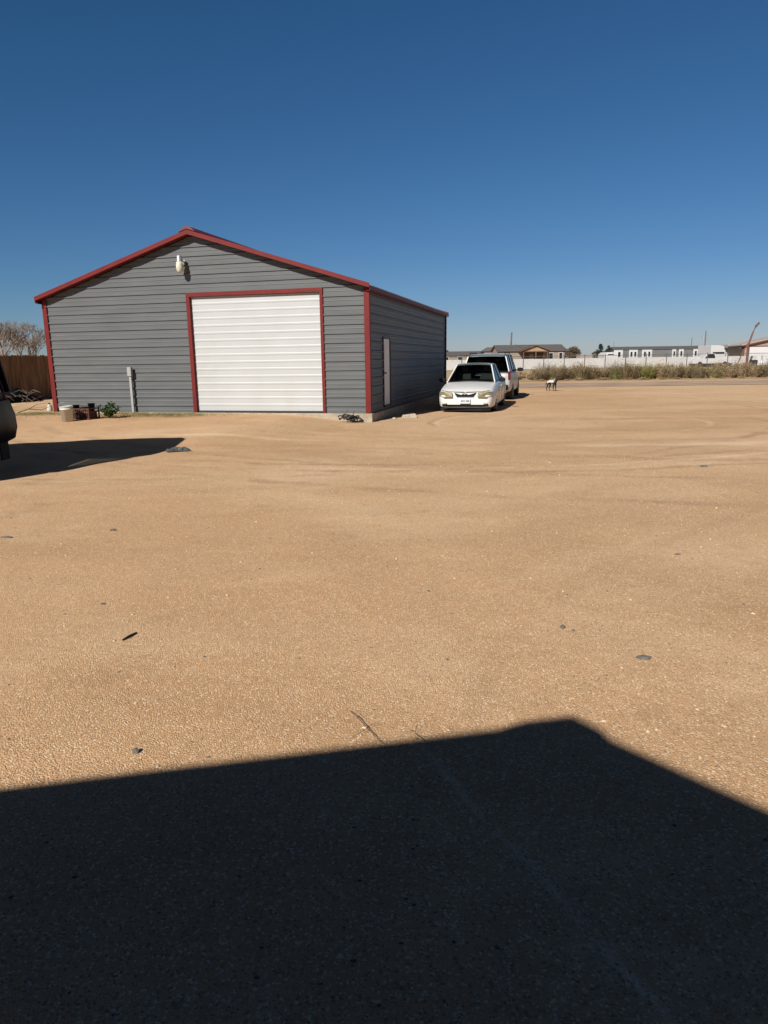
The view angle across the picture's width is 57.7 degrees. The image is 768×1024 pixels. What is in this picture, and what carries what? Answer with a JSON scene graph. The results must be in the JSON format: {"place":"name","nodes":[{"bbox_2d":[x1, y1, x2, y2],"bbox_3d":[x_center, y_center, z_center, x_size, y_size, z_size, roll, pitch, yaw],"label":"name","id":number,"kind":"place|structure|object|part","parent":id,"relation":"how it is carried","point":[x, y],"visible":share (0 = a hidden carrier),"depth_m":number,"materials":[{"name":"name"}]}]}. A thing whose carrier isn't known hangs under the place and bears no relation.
{"place":"outdoors","nodes":[
{"label":"outdoors","id":0,"kind":"place"},
{"bbox_2d":[338,410,363,421],"bbox_3d":[-0.841,-2.447,17.737,0.669,0.316,0.298,-1,12,0],"label":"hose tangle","id":1,"kind":"object","parent":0,"point":[352,418],"visible":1,"depth_m":17.71,"materials":[{"name":"black rubber"}]},
{"bbox_2d":[0,357,767,1023],"bbox_3d":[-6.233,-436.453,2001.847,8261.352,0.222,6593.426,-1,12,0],"label":"ground","id":2,"kind":"structure","parent":0,"point":[720,431],"depth_m":3.21,"materials":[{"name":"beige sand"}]},
{"bbox_2d":[0,360,17,460],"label":"van","id":3,"kind":"object","parent":2,"relation":"on","point":[8,426],"visible":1,"depth_m":10.75,"materials":[{"name":"black metal"}]},
{"bbox_2d":[1,322,44,355],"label":"bare tree","id":4,"kind":"object","parent":2,"relation":"on","point":[27,337],"visible":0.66,"depth_m":39.69,"materials":[{"name":"plant"}]},
{"bbox_2d":[0,321,28,355],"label":"bare tree","id":5,"kind":"object","parent":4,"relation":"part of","point":[7,331],"visible":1,"depth_m":36.84,"materials":[{"name":"plant"}]},
{"bbox_2d":[5,387,43,402],"bbox_3d":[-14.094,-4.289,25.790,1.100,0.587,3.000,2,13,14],"label":"brush pile","id":6,"kind":"object","parent":2,"relation":"on","point":[17,399],"visible":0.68,"depth_m":26.04,"materials":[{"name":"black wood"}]},
{"bbox_2d":[0,355,51,398],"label":"wooden fence","id":7,"kind":"object","parent":2,"relation":"on","point":[28,373],"visible":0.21,"depth_m":27.82,"materials":[{"name":"brown wood"}]},
{"bbox_2d":[20,334,45,355],"bbox_3d":[-20.590,-9.085,41.964,2.108,3.528,2.739,7,15,32],"label":"bare tree","id":8,"kind":"object","parent":2,"relation":"on","point":[34,343],"visible":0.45,"depth_m":41.18,"materials":[{"name":"plant"}]},
{"bbox_2d":[17,403,52,412],"bbox_3d":[-10.270,-3.080,20.612,1.050,0.276,0.179,-5,13,-17],"label":"fallen branch","id":9,"kind":"object","parent":2,"relation":"on","point":[32,409],"visible":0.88,"depth_m":20.55,"materials":[{"name":"beige wood"}]},
{"bbox_2d":[47,403,52,410],"bbox_3d":[-10.016,-3.142,20.880,0.160,0.252,0.158,-1,12,0],"label":"jug","id":10,"kind":"object","parent":2,"relation":"on","point":[50,408],"visible":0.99,"depth_m":20.83,"materials":[{"name":"plastic"}]},
{"bbox_2d":[58,402,73,421],"bbox_3d":[-7.845,-2.479,17.234,0.336,0.493,0.334,-3,14,0],"label":"bucket","id":11,"kind":"object","parent":2,"relation":"on","point":[66,412],"visible":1,"depth_m":17.14,"materials":[{"name":"plastic"}]},
{"bbox_2d":[73,407,99,419],"bbox_3d":[-7.657,-2.517,17.800,0.605,0.290,0.432,2,13,14],"label":"rusty rack","id":12,"kind":"object","parent":2,"relation":"on","point":[80,413],"visible":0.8,"depth_m":17.64,"materials":[{"name":"metal"}]},
{"bbox_2d":[87,403,94,410],"bbox_3d":[-7.453,-2.676,17.764,0.190,0.190,0.190,-1,12,0],"label":"plant pot","id":13,"kind":"object","parent":12,"relation":"on","point":[91,405],"visible":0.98,"depth_m":17.70,"materials":[{"name":"black plastic"}]},
{"bbox_2d":[97,401,119,417],"bbox_3d":[-7.087,-2.622,17.883,0.630,0.446,0.559,9,16,38],"label":"weed plant","id":14,"kind":"object","parent":2,"relation":"on","point":[108,410],"visible":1,"depth_m":17.85,"materials":[{"name":"green plant"}]},
{"bbox_2d":[122,632,136,639],"bbox_3d":[-1.490,0.726,4.085,0.016,0.016,0.118,3,13,18],"label":"black stick","id":15,"kind":"object","parent":2,"relation":"on","point":[130,635],"visible":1,"depth_m":4.08,"materials":[{"name":"black wood"}]},
{"bbox_2d":[127,367,134,412],"bbox_3d":[-7.030,-3.335,19.419,0.124,1.370,0.095,2,13,14],"label":"utility post","id":16,"kind":"object","parent":2,"relation":"on","point":[129,372],"visible":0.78,"depth_m":19.38,"materials":[{"name":"grey plastic"}]},
{"bbox_2d":[132,747,139,753],"bbox_3d":[-1.026,0.990,2.884,0.032,0.029,0.021,-1,12,0],"label":"stone","id":17,"kind":"object","parent":2,"relation":"on","point":[135,750],"visible":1,"depth_m":2.88,"materials":[{"name":"grey stone"}]},
{"bbox_2d":[17,411,256,421],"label":"dry grass","id":18,"kind":"structure","parent":2,"relation":"on","point":[137,414],"depth_m":18.64,"materials":[{"name":"plant"}]},
{"bbox_2d":[165,447,190,451],"bbox_3d":[-3.719,-1.143,12.576,0.456,0.066,0.325,-5,13,-17],"label":"crumpled rag","id":19,"kind":"object","parent":2,"relation":"on","point":[172,449],"visible":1,"depth_m":12.52,"materials":[{"name":"grey fabric"}]},
{"bbox_2d":[34,226,448,421],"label":"garage","id":20,"kind":"structure","parent":2,"relation":"on","point":[218,325],"depth_m":18.70,"materials":[{"name":"grey metal"}]},
{"bbox_2d":[176,255,184,272],"bbox_3d":[-5.305,-6.471,18.217,0.187,0.437,0.357,2,13,14],"label":"yard light","id":21,"kind":"object","parent":20,"relation":"attached to","point":[180,262],"visible":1,"depth_m":18.09,"materials":[{"name":"plastic"}]},
{"bbox_2d":[191,292,322,411],"bbox_3d":[-3.371,-4.172,18.452,3.652,3.033,0.053,2,13,14],"label":"door","id":22,"kind":"structure","parent":20,"relation":"in","point":[258,352],"depth_m":18.43,"materials":[{"name":"white metal"}]},
{"bbox_2d":[384,339,389,404],"bbox_3d":[0.087,-3.907,19.462,0.137,1.790,0.720,2,13,14],"label":"side door","id":23,"kind":"structure","parent":20,"relation":"in","point":[386,341],"depth_m":19.49,"materials":[{"name":"white paint"}]},
{"bbox_2d":[350,711,379,741],"bbox_3d":[-0.082,0.926,3.039,0.132,0.022,0.317,-2,12,-7],"label":"twig","id":24,"kind":"object","parent":2,"relation":"on","point":[365,725],"visible":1,"depth_m":3.02,"materials":[{"name":"brown wood"}]},
{"bbox_2d":[1,435,766,1015],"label":"dark chips","id":25,"kind":"object","parent":2,"relation":"on","point":[353,827],"visible":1,"depth_m":2.37,"materials":[{"name":"grey stone"}]},
{"bbox_2d":[402,413,416,417],"bbox_3d":[0.697,-2.639,19.131,0.402,0.127,0.263,-5,13,-20],"label":"concrete chunk","id":26,"kind":"object","parent":2,"relation":"on","point":[413,415],"visible":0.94,"depth_m":19.03,"materials":[{"name":"white concrete"}]},
{"bbox_2d":[439,363,505,410],"bbox_3d":[2.950,-4.101,22.620,2.077,1.440,4.721,2,13,14],"label":"sedan","id":27,"kind":"object","parent":2,"relation":"on","point":[474,386],"visible":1,"depth_m":21.01,"materials":[{"name":"white metal"}]},
{"bbox_3d":[3.483,-4.385,21.986,0.230,0.540,1.200,2,13,14],"label":"side window","id":28,"kind":"part","parent":27,"relation":"part of","materials":[{"name":"glass"}]},
{"bbox_2d":[466,352,522,398],"bbox_3d":[4.417,-5.575,28.445,2.377,1.808,5.010,2,13,14],"label":"suv","id":29,"kind":"object","parent":2,"relation":"on","point":[504,363],"visible":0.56,"depth_m":26.30,"materials":[{"name":"silver metal"}]},
{"bbox_3d":[4.734,-5.640,26.426,0.180,0.630,1.051,3,13,16],"label":"side window","id":30,"kind":"part","parent":29,"relation":"part of","materials":[{"name":"glass"}]},
{"bbox_2d":[545,376,559,390],"bbox_3d":[7.954,-6.050,32.855,0.242,0.687,0.957,-7,14,-27],"label":"dog","id":31,"kind":"object","parent":2,"relation":"on","point":[553,382],"visible":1,"depth_m":32.76},
{"bbox_2d":[635,655,650,659],"bbox_3d":[1.371,0.772,3.692,0.085,0.023,0.039,1,12,8],"label":"stone","id":32,"kind":"object","parent":2,"relation":"on","point":[645,657],"visible":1,"depth_m":3.68,"materials":[{"name":"grey stone"}]},
{"bbox_2d":[0,0,767,356],"label":"sky","id":33,"kind":"structure","parent":0,"point":[584,174],"materials":[{"name":"blue"}]},
{"bbox_2d":[446,351,481,359],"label":"house","id":34,"kind":"structure","parent":0,"point":[458,353],"depth_m":146.59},
{"bbox_2d":[490,344,566,358],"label":"brown house","id":35,"kind":"structure","parent":0,"point":[550,351],"depth_m":126.91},
{"bbox_2d":[446,366,766,382],"bbox_3d":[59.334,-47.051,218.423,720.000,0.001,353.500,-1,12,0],"label":"field","id":36,"kind":"structure","parent":0,"point":[449,372],"depth_m":47.32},
{"bbox_2d":[480,347,491,353],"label":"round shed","id":37,"kind":"structure","parent":36,"relation":"on","point":[487,350],"depth_m":144.57,"materials":[{"name":"beige metal"}]},
{"bbox_2d":[518,372,532,377],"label":"grass tuft","id":38,"kind":"object","parent":36,"relation":"on","point":[525,375],"visible":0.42,"depth_m":52.74,"materials":[{"name":"beige plant"}]},
{"bbox_2d":[528,365,547,380],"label":"shrub","id":39,"kind":"object","parent":36,"relation":"on","point":[538,375],"visible":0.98,"depth_m":47.36,"materials":[{"name":"beige plant"}]},
{"bbox_2d":[535,361,554,378],"bbox_3d":[11.738,-10.438,50.591,1.784,1.576,1.777,-3,13,-12],"label":"shrub","id":40,"kind":"object","parent":36,"relation":"on","point":[547,365],"visible":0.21,"depth_m":50.24,"materials":[{"name":"brown plant"}]},
{"bbox_2d":[547,364,566,379],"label":"shrub","id":41,"kind":"object","parent":36,"relation":"on","point":[552,373],"visible":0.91,"depth_m":47.34,"materials":[{"name":"beige plant"}]},
{"bbox_2d":[553,364,570,379],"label":"shrub","id":42,"kind":"object","parent":36,"relation":"on","point":[566,375],"visible":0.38,"depth_m":47.89,"materials":[{"name":"beige plant"}]},
{"bbox_2d":[565,349,576,358],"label":"tree","id":43,"kind":"object","parent":36,"relation":"on","point":[566,354],"visible":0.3,"depth_m":160.23,"materials":[{"name":"green plant"}]},
{"bbox_2d":[567,346,580,357],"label":"tree","id":44,"kind":"object","parent":36,"relation":"on","point":[573,351],"visible":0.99,"depth_m":145.69,"materials":[{"name":"green plant"}]},
{"bbox_2d":[569,361,594,379],"bbox_3d":[13.603,-9.833,47.791,1.736,1.539,1.743,-6,13,-23],"label":"shrub","id":45,"kind":"object","parent":36,"relation":"on","point":[580,373],"visible":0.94,"depth_m":47.57,"materials":[{"name":"brown plant"}]},
{"bbox_2d":[583,363,602,379],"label":"shrub","id":46,"kind":"object","parent":36,"relation":"on","point":[594,376],"visible":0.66,"depth_m":47.91,"materials":[{"name":"brown plant"}]},
{"bbox_2d":[594,344,602,357],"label":"tree","id":47,"kind":"object","parent":36,"relation":"on","point":[600,346],"visible":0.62,"depth_m":145.06,"materials":[{"name":"green plant"}]},
{"bbox_2d":[446,356,756,369],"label":"white fence","id":48,"kind":"object","parent":36,"relation":"on","point":[536,362],"visible":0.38,"depth_m":92.54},
{"bbox_2d":[597,365,610,377],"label":"shrub","id":49,"kind":"object","parent":36,"relation":"on","point":[605,373],"visible":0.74,"depth_m":47.86,"materials":[{"name":"beige plant"}]},
{"bbox_2d":[598,352,614,357],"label":"box trailer","id":50,"kind":"object","parent":36,"relation":"on","point":[611,354],"visible":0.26,"depth_m":128.99,"materials":[{"name":"white metal"}]},
{"bbox_2d":[447,352,767,369],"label":"chain link fence","id":51,"kind":"object","parent":36,"relation":"on","point":[605,355],"visible":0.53,"depth_m":82.25,"materials":[{"name":"grey metal"}]},
{"bbox_2d":[609,368,621,379],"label":"shrub","id":52,"kind":"object","parent":36,"relation":"on","point":[613,377],"visible":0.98,"depth_m":47.03,"materials":[{"name":"plant"}]},
{"bbox_2d":[610,359,634,379],"bbox_3d":[16.247,-9.824,47.283,1.886,1.666,1.878,2,13,14],"label":"shrub","id":53,"kind":"object","parent":36,"relation":"on","point":[623,372],"visible":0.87,"depth_m":46.92,"materials":[{"name":"brown plant"}]},
{"bbox_2d":[622,362,641,379],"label":"shrub","id":54,"kind":"object","parent":36,"relation":"on","point":[635,373],"visible":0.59,"depth_m":47.00,"materials":[{"name":"brown plant"}]},
{"bbox_2d":[634,361,658,378],"bbox_3d":[17.785,-9.654,47.358,1.681,1.258,1.660,0,12,6],"label":"shrub","id":55,"kind":"object","parent":36,"relation":"on","point":[650,373],"visible":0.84,"depth_m":47.00,"materials":[{"name":"green plant"}]},
{"bbox_2d":[610,346,697,357],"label":"mobile home","id":56,"kind":"object","parent":36,"relation":"on","point":[628,352],"visible":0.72,"depth_m":146.28,"materials":[{"name":"grey metal"}]},
{"bbox_2d":[652,364,667,378],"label":"shrub","id":57,"kind":"object","parent":36,"relation":"on","point":[659,374],"visible":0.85,"depth_m":47.33,"materials":[{"name":"beige plant"}]},
{"bbox_2d":[655,359,671,370],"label":"shrub","id":58,"kind":"object","parent":36,"relation":"on","point":[662,364],"visible":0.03,"depth_m":50.60,"materials":[{"name":"brown plant"}]},
{"bbox_2d":[661,366,681,378],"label":"shrub","id":59,"kind":"object","parent":36,"relation":"on","point":[669,374],"visible":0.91,"depth_m":47.20,"materials":[{"name":"beige plant"}]},
{"bbox_2d":[667,362,685,377],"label":"shrub","id":60,"kind":"object","parent":36,"relation":"on","point":[681,371],"visible":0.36,"depth_m":47.84,"materials":[{"name":"plant"}]},
{"bbox_2d":[680,365,691,377],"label":"shrub","id":61,"kind":"object","parent":36,"relation":"on","point":[687,373],"visible":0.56,"depth_m":47.90,"materials":[{"name":"beige plant"}]},
{"bbox_2d":[689,364,707,377],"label":"shrub","id":62,"kind":"object","parent":36,"relation":"on","point":[700,373],"visible":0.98,"depth_m":47.28,"materials":[{"name":"brown plant"}]},
{"bbox_2d":[688,353,732,366],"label":"pickup truck","id":63,"kind":"object","parent":36,"relation":"on","point":[710,356],"visible":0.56,"depth_m":91.03,"materials":[{"name":"white metal"}]},
{"bbox_2d":[697,345,724,356],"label":"camper trailer","id":64,"kind":"object","parent":36,"relation":"on","point":[717,349],"visible":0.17,"depth_m":115.27,"materials":[{"name":"white metal"}]},
{"bbox_2d":[705,365,720,377],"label":"shrub","id":65,"kind":"object","parent":36,"relation":"on","point":[710,374],"visible":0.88,"depth_m":47.16,"materials":[{"name":"beige plant"}]},
{"bbox_2d":[707,368,721,377],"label":"shrub","id":66,"kind":"object","parent":36,"relation":"on","point":[718,373],"visible":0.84,"depth_m":47.09,"materials":[{"name":"brown plant"}]},
{"bbox_2d":[707,361,729,376],"bbox_3d":[23.448,-10.101,48.971,1.688,1.284,1.757,3,13,18],"label":"shrub","id":67,"kind":"object","parent":36,"relation":"on","point":[717,365],"visible":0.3,"depth_m":48.72,"materials":[{"name":"brown plant"}]},
{"bbox_2d":[721,367,736,377],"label":"shrub","id":68,"kind":"object","parent":36,"relation":"on","point":[728,373],"visible":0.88,"depth_m":47.33,"materials":[{"name":"beige plant"}]},
{"bbox_2d":[731,362,750,377],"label":"shrub","id":69,"kind":"object","parent":36,"relation":"on","point":[741,372],"visible":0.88,"depth_m":47.62,"materials":[{"name":"brown plant"}]},
{"bbox_2d":[735,322,759,364],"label":"steel boom","id":70,"kind":"object","parent":36,"relation":"on","point":[748,343],"visible":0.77,"depth_m":88.62,"materials":[{"name":"red metal"}]},
{"bbox_2d":[745,363,761,377],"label":"shrub","id":71,"kind":"object","parent":36,"relation":"on","point":[753,372],"visible":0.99,"depth_m":47.32,"materials":[{"name":"brown plant"}]},
{"bbox_2d":[759,358,767,377],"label":"shrub","id":72,"kind":"object","parent":36,"relation":"on","point":[764,372],"visible":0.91,"depth_m":47.32,"materials":[{"name":"plant"}]},
{"bbox_2d":[519,380,767,387],"bbox_3d":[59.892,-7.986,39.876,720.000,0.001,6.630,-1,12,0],"label":"road","id":73,"kind":"structure","parent":0,"point":[657,383],"depth_m":39.59,"materials":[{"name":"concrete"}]},
{"bbox_2d":[722,344,731,355],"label":"white building","id":74,"kind":"structure","parent":0,"point":[726,350],"depth_m":116.11,"materials":[{"name":"grey"}]},
{"bbox_2d":[724,336,767,364],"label":"metal shed","id":75,"kind":"structure","parent":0,"point":[758,347],"depth_m":97.26,"materials":[{"name":"brown"}]},
{"bbox_2d":[749,347,767,364],"bbox_3d":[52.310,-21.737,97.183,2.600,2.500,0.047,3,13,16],"label":"trailer","id":76,"kind":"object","parent":75,"relation":"in","point":[754,351],"depth_m":97.09,"materials":[{"name":"white metal"}]},
{"bbox_2d":[749,360,762,366],"bbox_3d":[29.966,-11.700,56.237,1.363,1.120,0.560,-3,13,-11],"label":"air compressor","id":77,"kind":"object","parent":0,"point":[752,361],"visible":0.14,"depth_m":55.98,"materials":[{"name":"black plastic"}]}
]}

